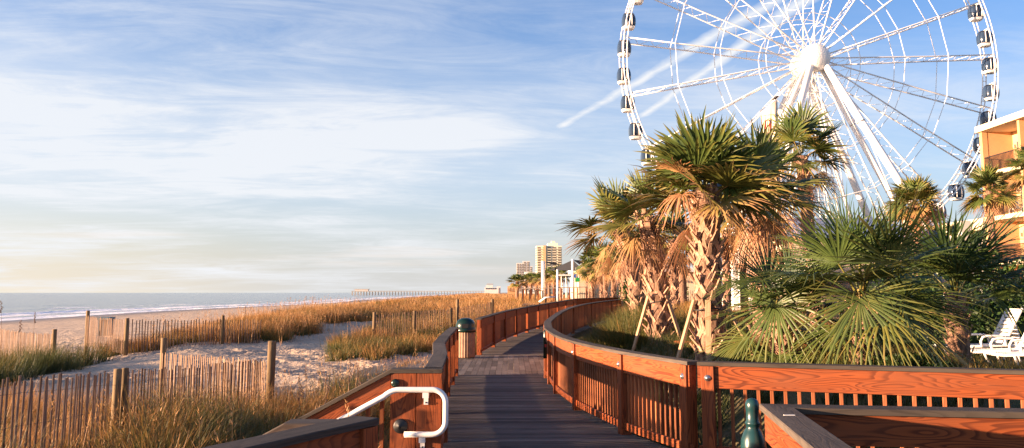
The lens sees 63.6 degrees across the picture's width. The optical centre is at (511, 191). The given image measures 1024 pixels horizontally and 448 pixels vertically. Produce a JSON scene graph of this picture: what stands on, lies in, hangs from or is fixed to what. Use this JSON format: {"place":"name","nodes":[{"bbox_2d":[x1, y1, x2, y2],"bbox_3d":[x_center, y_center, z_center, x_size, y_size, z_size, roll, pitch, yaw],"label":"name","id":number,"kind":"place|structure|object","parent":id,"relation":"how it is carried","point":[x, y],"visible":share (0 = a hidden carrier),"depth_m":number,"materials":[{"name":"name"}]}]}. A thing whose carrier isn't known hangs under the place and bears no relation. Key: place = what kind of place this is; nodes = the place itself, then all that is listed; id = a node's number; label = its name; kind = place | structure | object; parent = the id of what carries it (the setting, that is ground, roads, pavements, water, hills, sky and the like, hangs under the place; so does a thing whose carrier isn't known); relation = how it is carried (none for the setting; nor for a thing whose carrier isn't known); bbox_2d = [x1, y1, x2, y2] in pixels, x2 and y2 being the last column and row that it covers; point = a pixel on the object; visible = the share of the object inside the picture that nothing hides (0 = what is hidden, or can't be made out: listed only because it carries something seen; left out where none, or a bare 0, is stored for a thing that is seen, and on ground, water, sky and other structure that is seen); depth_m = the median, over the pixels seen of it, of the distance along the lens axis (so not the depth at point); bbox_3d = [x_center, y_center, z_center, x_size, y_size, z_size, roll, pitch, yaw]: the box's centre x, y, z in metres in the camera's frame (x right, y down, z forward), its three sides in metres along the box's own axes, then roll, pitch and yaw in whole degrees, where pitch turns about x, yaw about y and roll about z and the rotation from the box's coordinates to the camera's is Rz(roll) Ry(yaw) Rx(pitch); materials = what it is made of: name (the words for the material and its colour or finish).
{"place":"outdoors","nodes":[
{"label":"outdoors","id":0,"kind":"place"},
{"bbox_2d":[0,293,463,320],"bbox_3d":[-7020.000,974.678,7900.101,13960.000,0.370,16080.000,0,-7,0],"label":"sea","id":1,"kind":"structure","parent":0,"point":[20,306],"depth_m":444.51,"materials":[{"name":"liquid"}]},
{"bbox_2d":[351,289,483,294],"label":"fishing pier","id":2,"kind":"structure","parent":1,"relation":"in","point":[361,290],"depth_m":1489.03,"materials":[{"name":"wood"}]},
{"bbox_2d":[0,293,1023,447],"bbox_3d":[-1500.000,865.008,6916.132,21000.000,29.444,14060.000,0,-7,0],"label":"ground","id":3,"kind":"structure","parent":0,"point":[290,354],"depth_m":29.87,"materials":[{"name":"beige sand"}]},
{"bbox_2d":[0,329,56,359],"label":"sand fence","id":4,"kind":"object","parent":3,"relation":"on","point":[46,341],"visible":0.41,"depth_m":30.19,"materials":[{"name":"brown wood"}]},
{"bbox_2d":[0,336,127,387],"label":"dune grass","id":5,"kind":"structure","parent":3,"relation":"on","point":[43,363],"depth_m":26.05,"materials":[{"name":"plant"}]},
{"bbox_2d":[97,317,115,335],"bbox_3d":[-30.131,10.073,61.229,0.900,1.458,1.000,0,-7,0],"label":"fence","id":6,"kind":"object","parent":3,"relation":"on","point":[105,318],"visible":0.43,"depth_m":60.95,"materials":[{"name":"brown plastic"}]},
{"bbox_2d":[84,310,129,355],"bbox_3d":[-16.895,6.198,34.246,0.177,2.357,6.703,6,-9,-38],"label":"sand fence","id":7,"kind":"object","parent":3,"relation":"on","point":[117,323],"visible":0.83,"depth_m":33.78,"materials":[{"name":"brown wood"}]},
{"bbox_2d":[0,301,245,368],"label":"fence posts","id":8,"kind":"object","parent":3,"relation":"on","point":[33,332],"visible":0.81,"depth_m":24.65,"materials":[{"name":"brown wood"}]},
{"bbox_2d":[0,359,260,447],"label":"sand fence","id":9,"kind":"object","parent":3,"relation":"on","point":[120,378],"visible":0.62,"depth_m":9.79,"materials":[{"name":"brown wood"}]},
{"bbox_2d":[128,315,260,353],"bbox_3d":[-12.732,5.918,33.594,5.457,1.681,0.375,6,-9,-41],"label":"sand fence","id":10,"kind":"object","parent":3,"relation":"on","point":[222,326],"visible":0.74,"depth_m":33.51,"materials":[{"name":"brown wood"}]},
{"bbox_2d":[0,339,431,447],"bbox_3d":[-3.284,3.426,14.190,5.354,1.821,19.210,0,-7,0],"label":"dune grass","id":11,"kind":"structure","parent":3,"relation":"on","point":[142,434],"depth_m":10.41,"materials":[{"name":"brown plant"}]},
{"bbox_2d":[158,338,275,410],"bbox_3d":[-6.481,4.132,17.734,0.180,2.040,5.803,6,-9,-42],"label":"sand fence","id":12,"kind":"object","parent":3,"relation":"on","point":[271,358],"visible":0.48,"depth_m":17.32,"materials":[{"name":"brown wood"}]},
{"bbox_2d":[84,294,401,359],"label":"dune grass","id":13,"kind":"structure","parent":3,"relation":"on","point":[270,333],"depth_m":38.85,"materials":[{"name":"yellow plant"}]},
{"bbox_2d":[297,359,360,414],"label":"sea oats","id":14,"kind":"object","parent":3,"relation":"on","point":[327,384],"visible":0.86,"depth_m":12.68,"materials":[{"name":"beige plant"}]},
{"bbox_2d":[319,305,489,361],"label":"dune grass","id":15,"kind":"structure","parent":3,"relation":"on","point":[339,344],"depth_m":32.55,"materials":[{"name":"yellow plant"}]},
{"bbox_2d":[321,355,543,392],"bbox_3d":[-1.559,4.635,21.193,5.415,0.395,5.700,0,-7,0],"label":"access landing","id":16,"kind":"object","parent":3,"relation":"on","point":[500,365],"visible":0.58,"depth_m":21.11,"materials":[{"name":"brown wood"}]},
{"bbox_2d":[456,318,475,357],"bbox_3d":[-1.310,4.122,23.271,0.590,1.090,0.590,0,-7,0],"label":"trash can","id":17,"kind":"object","parent":16,"relation":"on","point":[466,328],"visible":0.84,"depth_m":23.03,"materials":[{"name":"green wood"}]},
{"bbox_2d":[372,299,493,338],"bbox_3d":[-3.350,6.108,38.201,0.445,2.174,7.570,-6,-9,42],"label":"sand fence","id":18,"kind":"object","parent":3,"relation":"on","point":[451,310],"visible":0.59,"depth_m":37.44,"materials":[{"name":"brown wood"}]},
{"bbox_2d":[314,294,552,317],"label":"dune grass","id":19,"kind":"structure","parent":3,"relation":"on","point":[423,303],"depth_m":76.27,"materials":[{"name":"yellow plant"}]},
{"bbox_2d":[484,285,500,293],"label":"pier building","id":20,"kind":"structure","parent":3,"relation":"on","point":[490,289],"depth_m":1390.17,"materials":[{"name":"white"}]},
{"bbox_2d":[431,293,568,299],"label":"dune grass","id":21,"kind":"structure","parent":3,"relation":"on","point":[486,295],"depth_m":173.34,"materials":[{"name":"brown plant"}]},
{"bbox_2d":[507,286,514,293],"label":"hotel block","id":22,"kind":"structure","parent":3,"relation":"on","point":[511,290],"depth_m":645.25,"materials":[{"name":"orange paint"}]},
{"bbox_2d":[505,274,528,298],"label":"palm tree","id":23,"kind":"object","parent":3,"relation":"on","point":[517,278],"visible":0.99,"depth_m":109.10,"materials":[{"name":"green plant"}]},
{"bbox_2d":[516,263,523,292],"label":"hotel tower","id":24,"kind":"structure","parent":3,"relation":"on","point":[519,268],"depth_m":1244.51,"materials":[{"name":"beige concrete"}]},
{"bbox_2d":[520,274,529,295],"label":"palm tree","id":25,"kind":"object","parent":3,"relation":"on","point":[527,283],"visible":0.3,"depth_m":163.56,"materials":[{"name":"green plant"}]},
{"bbox_2d":[523,261,529,271],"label":"hotel tower","id":26,"kind":"structure","parent":3,"relation":"on","point":[526,266],"depth_m":1294.86,"materials":[{"name":"beige concrete"}]},
{"bbox_2d":[523,271,536,295],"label":"palm tree","id":27,"kind":"object","parent":3,"relation":"on","point":[529,275],"visible":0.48,"depth_m":158.66,"materials":[{"name":"green plant"}]},
{"bbox_2d":[524,272,535,293],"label":"hotel block","id":28,"kind":"structure","parent":3,"relation":"on","point":[525,273],"depth_m":695.39,"materials":[{"name":"white paint"}]},
{"bbox_2d":[529,273,539,294],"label":"palm tree","id":29,"kind":"object","parent":3,"relation":"on","point":[535,275],"visible":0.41,"depth_m":153.79,"materials":[{"name":"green plant"}]},
{"bbox_2d":[532,272,547,295],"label":"palm tree","id":30,"kind":"object","parent":3,"relation":"on","point":[538,277],"visible":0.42,"depth_m":148.86,"materials":[{"name":"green plant"}]},
{"bbox_2d":[538,267,551,296],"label":"palm tree","id":31,"kind":"object","parent":3,"relation":"on","point":[549,285],"visible":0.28,"depth_m":128.91,"materials":[{"name":"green plant"}]},
{"bbox_2d":[539,296,555,303],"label":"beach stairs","id":32,"kind":"structure","parent":3,"relation":"on","point":[545,298],"depth_m":55.54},
{"bbox_2d":[536,241,561,293],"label":"hotel tower","id":33,"kind":"structure","parent":3,"relation":"on","point":[551,251],"depth_m":897.64,"materials":[{"name":"beige concrete"}]},
{"bbox_2d":[545,267,563,295],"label":"palm tree","id":34,"kind":"object","parent":3,"relation":"on","point":[547,277],"visible":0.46,"depth_m":124.03,"materials":[{"name":"green plant"}]},
{"bbox_2d":[550,264,569,298],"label":"palm tree","id":35,"kind":"object","parent":3,"relation":"on","point":[559,271],"visible":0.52,"depth_m":119.13,"materials":[{"name":"brown plant"}]},
{"bbox_2d":[574,274,579,293],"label":"signpost","id":36,"kind":"object","parent":3,"relation":"on","point":[577,278],"visible":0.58,"depth_m":97.42,"materials":[{"name":"white metal"}]},
{"bbox_2d":[572,245,596,297],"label":"palm tree","id":37,"kind":"object","parent":3,"relation":"on","point":[588,254],"visible":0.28,"depth_m":87.42,"materials":[{"name":"green plant"}]},
{"bbox_2d":[572,326,599,338],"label":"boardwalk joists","id":38,"kind":"object","parent":3,"relation":"on","point":[583,333],"visible":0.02,"depth_m":36.05,"materials":[{"name":"brown wood"}]},
{"bbox_2d":[443,320,667,447],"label":"boardwalk","id":39,"kind":"structure","parent":38,"relation":"on","point":[509,411],"depth_m":12.21,"materials":[{"name":"brown wood"}]},
{"bbox_2d":[203,416,378,447],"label":"wooden railing","id":40,"kind":"object","parent":39,"relation":"attached to","point":[355,432],"visible":1,"depth_m":4.65,"materials":[{"name":"brown wood"}]},
{"bbox_2d":[263,419,335,434],"bbox_3d":[-2.020,2.594,4.860,2.100,2.414,0.190,0,-7,0],"label":"stair railing","id":41,"kind":"object","parent":39,"relation":"attached to","point":[292,423],"visible":0.27,"depth_m":4.92,"materials":[{"name":"brown wood"}]},
{"bbox_2d":[300,367,443,447],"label":"stair railing","id":42,"kind":"object","parent":39,"relation":"attached to","point":[410,412],"visible":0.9,"depth_m":8.22,"materials":[{"name":"brown wood"}]},
{"bbox_2d":[337,387,447,447],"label":"pipe handrail","id":43,"kind":"object","parent":42,"relation":"attached to","point":[425,392],"visible":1,"depth_m":8.13,"materials":[{"name":"white metal"}]},
{"bbox_2d":[425,327,458,447],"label":"wooden railing","id":44,"kind":"object","parent":39,"relation":"attached to","point":[445,354],"visible":0.54,"depth_m":13.74,"materials":[{"name":"brown wood"}]},
{"bbox_2d":[475,298,577,354],"bbox_3d":[1.119,5.674,35.921,0.679,1.829,23.878,-1,-7,11],"label":"wooden railing","id":45,"kind":"object","parent":39,"relation":"attached to","point":[493,329],"visible":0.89,"depth_m":31.44,"materials":[{"name":"brown wood"}]},
{"bbox_2d":[543,299,621,336],"bbox_3d":[2.785,5.183,31.820,1.427,1.812,28.311,-1,-7,11],"label":"wooden railing","id":46,"kind":"object","parent":39,"relation":"attached to","point":[572,319],"visible":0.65,"depth_m":35.62,"materials":[{"name":"brown wood"}]},
{"bbox_2d":[578,297,619,304],"bbox_3d":[6.385,7.160,50.072,7.450,1.489,0.878,6,-9,-38],"label":"wooden railing","id":47,"kind":"object","parent":39,"relation":"attached to","point":[584,300],"visible":0.23,"depth_m":48.84,"materials":[{"name":"brown wood"}]},
{"bbox_2d":[544,328,697,447],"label":"wooden railing","id":48,"kind":"object","parent":39,"relation":"attached to","point":[613,385],"visible":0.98,"depth_m":10.64,"materials":[{"name":"brown wood"}]},
{"bbox_2d":[543,330,546,357],"bbox_3d":[0.720,3.285,17.726,0.097,0.600,0.108,0,-7,0],"label":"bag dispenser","id":49,"kind":"object","parent":48,"relation":"attached to","point":[544,346],"visible":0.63,"depth_m":17.69,"materials":[{"name":"black metal"}]},
{"bbox_2d":[741,398,766,447],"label":"bollard","id":50,"kind":"object","parent":39,"relation":"on","point":[753,436],"visible":1,"depth_m":5.75,"materials":[{"name":"green metal"}]},
{"bbox_2d":[697,361,1023,447],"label":"wooden railing","id":51,"kind":"object","parent":39,"relation":"attached to","point":[975,384],"visible":0.71,"depth_m":8.63,"materials":[{"name":"brown wood"}]},
{"bbox_2d":[759,404,1023,447],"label":"wooden railing","id":52,"kind":"object","parent":39,"relation":"attached to","point":[815,426],"visible":1,"depth_m":5.36,"materials":[{"name":"brown wood"}]},
{"bbox_2d":[577,256,609,297],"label":"palm tree","id":53,"kind":"object","parent":3,"relation":"on","point":[585,275],"visible":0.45,"depth_m":79.26,"materials":[{"name":"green plant"}]},
{"bbox_2d":[585,241,608,297],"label":"palm tree","id":54,"kind":"object","parent":3,"relation":"on","point":[597,252],"visible":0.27,"depth_m":69.50,"materials":[{"name":"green plant"}]},
{"bbox_2d":[583,258,610,297],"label":"palm tree","id":55,"kind":"object","parent":3,"relation":"on","point":[593,275],"visible":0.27,"depth_m":75.35,"materials":[{"name":"brown plant"}]},
{"bbox_2d":[594,255,619,296],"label":"palm tree","id":56,"kind":"object","parent":3,"relation":"on","point":[613,286],"visible":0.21,"depth_m":65.37,"materials":[{"name":"brown plant"}]},
{"bbox_2d":[538,294,683,355],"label":"dune grass","id":57,"kind":"structure","parent":3,"relation":"on","point":[618,325],"depth_m":20.37,"materials":[{"name":"green plant"}]},
{"bbox_2d":[602,241,621,294],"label":"palm tree","id":58,"kind":"object","parent":3,"relation":"on","point":[615,271],"visible":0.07,"depth_m":61.59,"materials":[{"name":"brown plant"}]},
{"bbox_2d":[557,175,673,314],"bbox_3d":[2.911,1.780,22.974,3.010,4.642,2.940,5,-9,-35],"label":"palm tree","id":59,"kind":"object","parent":3,"relation":"on","point":[635,289],"visible":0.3,"depth_m":22.85,"materials":[{"name":"green plant"}]},
{"bbox_2d":[596,222,641,308],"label":"palm tree","id":60,"kind":"object","parent":3,"relation":"on","point":[620,275],"visible":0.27,"depth_m":49.69,"materials":[{"name":"brown plant"}]},
{"bbox_2d":[611,248,641,281],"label":"palm tree","id":61,"kind":"object","parent":3,"relation":"on","point":[616,260],"visible":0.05,"depth_m":57.96,"materials":[{"name":"brown plant"}]},
{"bbox_2d":[568,268,693,301],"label":"resort building","id":62,"kind":"structure","parent":3,"relation":"on","point":[597,295],"depth_m":99.28,"materials":[{"name":"beige paint"}]},
{"bbox_2d":[595,282,598,297],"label":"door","id":63,"kind":"structure","parent":62,"relation":"in","point":[597,290],"depth_m":99.17,"materials":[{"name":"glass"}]},
{"bbox_2d":[573,288,694,301],"bbox_3d":[8.929,7.448,53.847,10.221,2.620,0.292,1,-7,-9],"label":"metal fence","id":64,"kind":"object","parent":3,"relation":"on","point":[574,294],"visible":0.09,"depth_m":53.39,"materials":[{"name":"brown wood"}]},
{"bbox_2d":[580,166,693,350],"bbox_3d":[3.021,1.581,18.874,2.960,4.598,3.030,0,-7,0],"label":"palm tree","id":65,"kind":"object","parent":3,"relation":"on","point":[650,239],"visible":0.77,"depth_m":18.69,"materials":[{"name":"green plant"}]},
{"bbox_2d":[617,274,689,307],"bbox_3d":[8.521,6.249,49.641,4.427,2.805,2.443,0,-7,0],"label":"shrub","id":66,"kind":"object","parent":3,"relation":"on","point":[625,291],"visible":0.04,"depth_m":49.20,"materials":[{"name":"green plant"}]},
{"bbox_2d":[638,208,693,306],"bbox_3d":[6.656,3.025,33.915,3.132,4.922,3.104,0,-7,0],"label":"palm tree","id":67,"kind":"object","parent":3,"relation":"on","point":[673,289],"visible":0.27,"depth_m":33.71,"materials":[{"name":"brown plant"}]},
{"bbox_2d":[664,235,693,305],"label":"palm tree","id":68,"kind":"object","parent":3,"relation":"on","point":[683,290],"visible":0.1,"depth_m":47.47,"materials":[{"name":"brown plant"}]},
{"bbox_2d":[530,297,845,313],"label":"dune grass","id":69,"kind":"structure","parent":3,"relation":"on","point":[551,299],"depth_m":97.63,"materials":[{"name":"green plant"}]},
{"bbox_2d":[621,106,801,393],"bbox_3d":[3.360,1.009,13.959,2.960,4.912,3.066,0,-7,0],"label":"palm tree","id":70,"kind":"object","parent":3,"relation":"on","point":[693,158],"visible":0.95,"depth_m":13.71,"materials":[{"name":"green plant"}]},
{"bbox_2d":[600,298,846,340],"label":"dune grass","id":71,"kind":"structure","parent":3,"relation":"on","point":[686,306],"depth_m":28.14,"materials":[{"name":"plant"}]},
{"bbox_2d":[718,208,749,310],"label":"palm tree","id":72,"kind":"object","parent":3,"relation":"on","point":[727,298],"visible":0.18,"depth_m":35.69,"materials":[{"name":"brown plant"}]},
{"bbox_2d":[720,246,751,310],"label":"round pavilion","id":73,"kind":"structure","parent":3,"relation":"on","point":[735,299],"depth_m":57.83,"materials":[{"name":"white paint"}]},
{"bbox_2d":[729,228,749,311],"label":"palm tree","id":74,"kind":"object","parent":3,"relation":"on","point":[741,270],"visible":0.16,"depth_m":51.53,"materials":[{"name":"brown plant"}]},
{"bbox_2d":[761,100,781,216],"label":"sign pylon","id":75,"kind":"object","parent":3,"relation":"on","point":[767,112],"visible":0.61,"depth_m":70.70,"materials":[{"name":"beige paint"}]},
{"bbox_2d":[745,216,798,316],"bbox_3d":[14.483,4.181,45.879,3.419,6.175,3.368,-3,-8,25],"label":"palm tree","id":76,"kind":"object","parent":3,"relation":"on","point":[774,245],"visible":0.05,"depth_m":45.61,"materials":[{"name":"brown plant"}]},
{"bbox_2d":[690,235,863,392],"bbox_3d":[3.914,1.928,12.238,2.736,2.736,2.746,0,-7,0],"label":"palmetto","id":77,"kind":"object","parent":3,"relation":"on","point":[780,327],"visible":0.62,"depth_m":11.89,"materials":[{"name":"green plant"}]},
{"bbox_2d":[718,111,838,341],"bbox_3d":[5.296,0.885,17.461,3.223,5.130,3.475,-2,-7,16],"label":"palm tree","id":78,"kind":"object","parent":3,"relation":"on","point":[767,149],"visible":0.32,"depth_m":17.34,"materials":[{"name":"green plant"}]},
{"bbox_2d":[750,99,855,332],"bbox_3d":[8.440,0.945,24.033,3.319,7.221,3.446,0,-7,0],"label":"palm tree","id":79,"kind":"object","parent":3,"relation":"on","point":[801,126],"visible":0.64,"depth_m":23.97,"materials":[{"name":"green plant"}]},
{"bbox_2d":[617,0,999,232],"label":"ferris wheel","id":80,"kind":"object","parent":3,"relation":"on","point":[807,62],"visible":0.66,"depth_m":100.19,"materials":[{"name":"white metal"}]},
{"bbox_2d":[617,321,1023,447],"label":"dune grass","id":81,"kind":"structure","parent":3,"relation":"on","point":[659,349],"depth_m":11.68,"materials":[{"name":"green plant"}]},
{"bbox_2d":[773,218,922,309],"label":"resort building","id":82,"kind":"structure","parent":3,"relation":"on","point":[848,286],"depth_m":65.88,"materials":[{"name":"beige paint"}]},
{"bbox_2d":[831,281,843,289],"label":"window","id":83,"kind":"structure","parent":82,"relation":"in","point":[835,286],"depth_m":65.50,"materials":[{"name":"black glass"}]},
{"bbox_2d":[844,276,856,292],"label":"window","id":84,"kind":"structure","parent":82,"relation":"in","point":[847,285],"depth_m":65.50,"materials":[{"name":"black glass"}]},
{"bbox_2d":[739,179,1017,394],"bbox_3d":[4.826,1.441,11.587,3.607,3.108,3.592,0,-7,0],"label":"palmetto","id":85,"kind":"object","parent":3,"relation":"on","point":[880,245],"visible":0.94,"depth_m":11.03,"materials":[{"name":"green plant"}]},
{"bbox_2d":[863,349,954,366],"bbox_3d":[5.358,2.574,11.072,1.382,0.927,1.009,0,-7,0],"label":"shrub","id":86,"kind":"object","parent":3,"relation":"on","point":[920,360],"visible":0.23,"depth_m":10.98,"materials":[{"name":"green plant"}]},
{"bbox_2d":[880,173,951,275],"bbox_3d":[19.643,2.799,40.022,3.334,7.521,2.892,-4,-8,27],"label":"palm tree","id":87,"kind":"object","parent":3,"relation":"on","point":[910,186],"visible":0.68,"depth_m":39.83,"materials":[{"name":"green plant"}]},
{"bbox_2d":[838,275,1023,357],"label":"hedge","id":88,"kind":"object","parent":3,"relation":"on","point":[995,313],"visible":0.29,"depth_m":19.46,"materials":[{"name":"green plant"}]},
{"bbox_2d":[867,252,1023,290],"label":"hedge","id":89,"kind":"object","parent":3,"relation":"on","point":[1006,268],"visible":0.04,"depth_m":23.59,"materials":[{"name":"green plant"}]},
{"bbox_2d":[868,201,1023,364],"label":"palmetto","id":90,"kind":"object","parent":3,"relation":"on","point":[964,263],"visible":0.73,"depth_m":12.98,"materials":[{"name":"green plant"}]},
{"bbox_2d":[937,218,976,280],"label":"palm tree","id":91,"kind":"object","parent":3,"relation":"on","point":[951,226],"visible":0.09,"depth_m":62.00,"materials":[{"name":"green plant"}]},
{"bbox_2d":[942,218,985,249],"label":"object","id":92,"kind":"structure","parent":3,"relation":"on","point":[975,224],"depth_m":61.08,"materials":[{"name":"white"}]},
{"bbox_2d":[957,221,973,275],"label":"pale wall","id":93,"kind":"structure","parent":3,"relation":"on","point":[966,225],"depth_m":58.14,"materials":[{"name":"beige paint"}]},
{"bbox_2d":[934,308,1023,361],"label":"sun lounger","id":94,"kind":"object","parent":3,"relation":"on","point":[1009,325],"visible":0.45,"depth_m":18.18,"materials":[{"name":"white plastic"}]},
{"bbox_2d":[957,161,1023,268],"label":"palm tree","id":95,"kind":"object","parent":3,"relation":"on","point":[983,179],"visible":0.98,"depth_m":35.99,"materials":[{"name":"green plant"}]},
{"bbox_2d":[971,334,1023,359],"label":"sun lounger","id":96,"kind":"object","parent":3,"relation":"on","point":[1010,349],"visible":0.67,"depth_m":17.02,"materials":[{"name":"white plastic"}]},
{"bbox_2d":[974,110,1023,270],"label":"hotel","id":97,"kind":"structure","parent":3,"relation":"on","point":[1000,139],"depth_m":55.91,"materials":[{"name":"orange paint"}]},
{"bbox_2d":[985,340,1023,367],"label":"sun lounger","id":98,"kind":"object","parent":3,"relation":"on","point":[1017,353],"visible":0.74,"depth_m":15.89,"materials":[{"name":"white plastic"}]},
{"bbox_2d":[1000,144,1023,196],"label":"palm tree","id":99,"kind":"object","parent":3,"relation":"on","point":[1018,162],"visible":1,"depth_m":30.49,"materials":[{"name":"green plant"}]},
{"bbox_2d":[0,0,1023,292],"label":"sky","id":100,"kind":"structure","parent":0,"point":[147,146],"materials":[{"name":"blue"}]},
{"bbox_2d":[576,303,752,350],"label":"dune grass","id":101,"kind":"structure","parent":0,"point":[681,324],"depth_m":19.40,"materials":[{"name":"green plant"}]},
{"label":"plaza deck","id":102,"kind":"structure","parent":0,"visible":0},
{"bbox_2d":[523,287,586,301],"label":"plaza railing","id":103,"kind":"object","parent":102,"relation":"on","point":[553,291],"visible":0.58,"depth_m":95.13,"materials":[{"name":"brown wood"}]},
{"bbox_2d":[541,259,582,300],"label":"shade canopy","id":104,"kind":"object","parent":102,"relation":"on","point":[571,265],"visible":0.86,"depth_m":101.65,"materials":[{"name":"white paint"}]},
{"bbox_2d":[556,274,571,298],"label":"plaza shelter","id":105,"kind":"object","parent":102,"relation":"on","point":[565,275],"visible":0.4,"depth_m":117.21,"materials":[{"name":"white paint"}]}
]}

